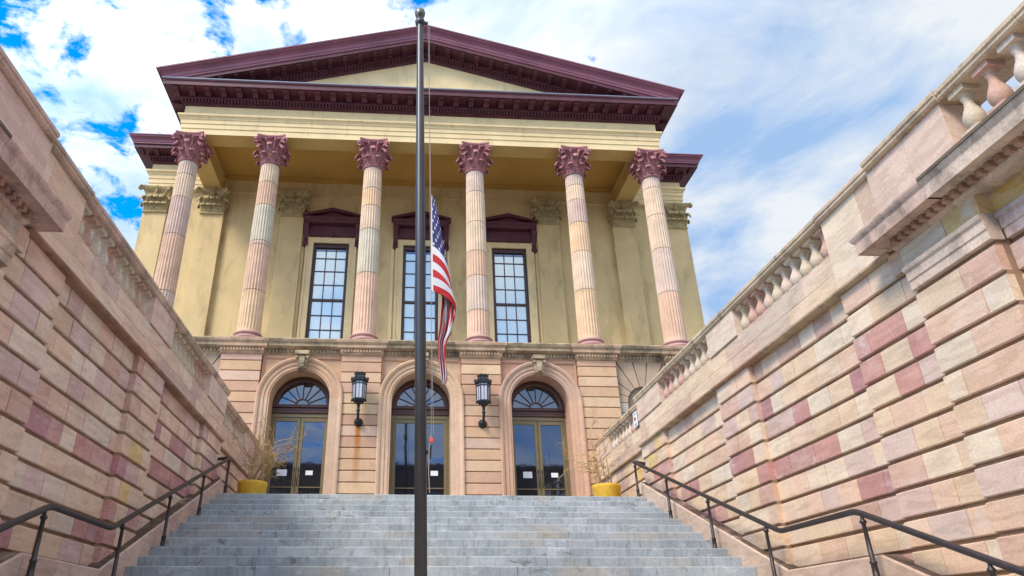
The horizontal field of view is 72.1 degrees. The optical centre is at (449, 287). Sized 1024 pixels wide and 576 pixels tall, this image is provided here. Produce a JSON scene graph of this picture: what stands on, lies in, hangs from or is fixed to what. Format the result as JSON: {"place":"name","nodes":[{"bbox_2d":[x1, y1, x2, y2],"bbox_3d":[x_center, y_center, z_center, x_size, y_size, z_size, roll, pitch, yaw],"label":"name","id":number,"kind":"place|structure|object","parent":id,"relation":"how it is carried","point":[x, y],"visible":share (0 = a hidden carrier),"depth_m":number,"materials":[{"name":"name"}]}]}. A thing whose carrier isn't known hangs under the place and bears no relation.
{"place":"outdoors","nodes":[
{"label":"outdoors","id":0,"kind":"place"},
{"bbox_2d":[124,493,757,575],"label":"stairs","id":1,"kind":"structure","parent":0,"point":[229,534],"depth_m":10.87,"materials":[{"name":"grey stone"}]},
{"bbox_2d":[0,456,231,575],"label":"handrail","id":2,"kind":"object","parent":1,"relation":"on","point":[42,510],"visible":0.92,"depth_m":8.38,"materials":[{"name":"black metal"}]},
{"bbox_2d":[237,480,267,493],"bbox_3d":[-4.379,4.599,15.466,0.655,0.588,0.655,1,-26,-3],"label":"planter","id":3,"kind":"object","parent":1,"relation":"on","point":[251,486],"visible":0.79,"depth_m":15.29,"materials":[{"name":"yellow ceramic"}]},
{"bbox_2d":[225,415,310,480],"bbox_3d":[-4.116,3.628,15.801,1.815,1.601,2.033,1,-26,-3],"label":"dry shrub","id":4,"kind":"object","parent":3,"relation":"in","point":[275,455],"visible":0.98,"depth_m":15.87,"materials":[{"name":"plant"}]},
{"bbox_2d":[414,8,433,575],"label":"flagpole","id":5,"kind":"object","parent":1,"relation":"on","point":[422,452],"visible":1,"depth_m":8.81,"materials":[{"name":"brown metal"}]},
{"bbox_2d":[431,195,455,385],"bbox_3d":[-0.079,-0.052,9.194,0.330,2.762,0.188,1,-26,-3],"label":"flag","id":6,"kind":"object","parent":5,"relation":"attached to","point":[440,281],"visible":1,"depth_m":9.13,"materials":[{"name":"fabric"}]},
{"bbox_2d":[592,483,620,496],"bbox_3d":[3.614,4.802,15.948,0.655,0.588,0.655,1,-26,-3],"label":"planter","id":7,"kind":"object","parent":1,"relation":"on","point":[606,489],"visible":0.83,"depth_m":15.78,"materials":[{"name":"yellow ceramic"}]},
{"bbox_2d":[557,395,631,487],"bbox_3d":[3.414,3.573,16.563,1.852,2.313,1.107,-5,-27,9],"label":"dry shrub","id":8,"kind":"object","parent":7,"relation":"in","point":[597,469],"visible":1,"depth_m":16.25,"materials":[{"name":"plant"}]},
{"bbox_2d":[632,461,1023,575],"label":"handrail","id":9,"kind":"object","parent":1,"relation":"on","point":[991,561],"visible":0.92,"depth_m":7.34,"materials":[{"name":"black metal"}]},
{"bbox_2d":[0,0,1022,324],"label":"sky","id":10,"kind":"structure","parent":0,"point":[783,102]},
{"label":"ground","id":11,"kind":"structure","parent":0,"visible":0},
{"bbox_2d":[0,46,256,575],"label":"retaining wall","id":12,"kind":"structure","parent":11,"relation":"on","point":[116,405],"depth_m":8.18,"materials":[{"name":"stone"}]},
{"bbox_2d":[594,0,1023,575],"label":"retaining wall","id":13,"kind":"structure","parent":11,"relation":"on","point":[869,358],"depth_m":7.36,"materials":[{"name":"stone"}]},
{"bbox_2d":[633,411,637,427],"bbox_3d":[4.163,2.938,15.636,0.011,0.330,0.260,1,-26,-3],"label":"placard","id":14,"kind":"object","parent":13,"relation":"attached to","point":[635,419],"visible":1,"depth_m":15.62,"materials":[{"name":"white paper"}]},
{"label":"terrace","id":15,"kind":"structure","parent":0,"visible":0},
{"bbox_2d":[129,25,704,495],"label":"courthouse","id":16,"kind":"structure","parent":15,"relation":"on","point":[275,247],"depth_m":23.51,"materials":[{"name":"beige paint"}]},
{"bbox_2d":[276,469,286,475],"bbox_3d":[-4.481,4.937,18.707,0.270,0.170,0.002,1,-26,-3],"label":"paper notice","id":17,"kind":"object","parent":16,"relation":"attached to","point":[282,472],"visible":0.93,"depth_m":18.71,"materials":[{"name":"white paper"}]},
{"bbox_2d":[264,377,329,493],"bbox_3d":[-4.102,4.405,19.019,1.623,4.099,0.214,1,-26,-3],"label":"entrance door","id":18,"kind":"structure","parent":16,"relation":"in","point":[302,400],"depth_m":19.20,"materials":[{"name":"glass"}]},
{"bbox_2d":[305,471,312,474],"bbox_3d":[-3.755,4.956,18.751,0.190,0.120,0.002,1,-26,-3],"label":"paper notice","id":19,"kind":"object","parent":16,"relation":"attached to","point":[309,473],"visible":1,"depth_m":18.75,"materials":[{"name":"white paper"}]},
{"bbox_2d":[292,207,360,338],"bbox_3d":[-4.211,-0.278,24.389,2.182,5.675,0.498,1,-26,-3],"label":"window","id":20,"kind":"structure","parent":16,"relation":"in","point":[329,309],"depth_m":24.63,"materials":[{"name":"red"}]},
{"bbox_2d":[351,371,368,426],"bbox_3d":[-2.415,2.945,18.748,0.498,1.421,0.580,1,-26,-3],"label":"wall lantern","id":21,"kind":"object","parent":16,"relation":"attached to","point":[359,380],"depth_m":18.67,"materials":[{"name":"black metal"}]},
{"bbox_2d":[389,380,448,494],"bbox_3d":[-0.808,4.489,19.218,1.623,4.099,0.214,1,-26,-3],"label":"entrance door","id":22,"kind":"structure","parent":16,"relation":"in","point":[402,451],"depth_m":19.32,"materials":[{"name":"glass"}]},
{"bbox_2d":[388,211,450,340],"bbox_3d":[-1.012,-0.197,24.582,2.182,5.675,0.498,1,-26,-3],"label":"window","id":23,"kind":"structure","parent":16,"relation":"in","point":[404,290],"depth_m":24.75,"materials":[{"name":"red"}]},
{"bbox_2d":[431,471,437,475],"bbox_3d":[-0.403,5.024,18.961,0.200,0.130,0.002,1,-26,-3],"label":"paper notice","id":24,"kind":"object","parent":16,"relation":"attached to","point":[434,473],"visible":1,"depth_m":18.96,"materials":[{"name":"white paper"}]},
{"bbox_2d":[474,373,491,427],"bbox_3d":[0.921,3.030,18.950,0.498,1.421,0.580,1,-26,-3],"label":"wall lantern","id":25,"kind":"object","parent":16,"relation":"attached to","point":[483,382],"depth_m":18.87,"materials":[{"name":"black metal"}]},
{"bbox_2d":[485,213,543,342],"bbox_3d":[2.187,-0.115,24.775,2.182,5.675,0.498,1,-26,-3],"label":"window","id":26,"kind":"structure","parent":16,"relation":"in","point":[509,288],"depth_m":25.03,"materials":[{"name":"red"}]},
{"bbox_2d":[523,472,531,477],"bbox_3d":[2.147,5.106,19.107,0.250,0.170,0.002,1,-26,-3],"label":"paper notice","id":27,"kind":"object","parent":16,"relation":"attached to","point":[527,474],"visible":1,"depth_m":19.10,"materials":[{"name":"white paper"}]},
{"bbox_2d":[511,381,570,495],"bbox_3d":[2.487,4.573,19.417,1.623,4.099,0.214,1,-26,-3],"label":"entrance door","id":28,"kind":"structure","parent":16,"relation":"in","point":[536,406],"depth_m":19.55,"materials":[{"name":"glass"}]}
]}

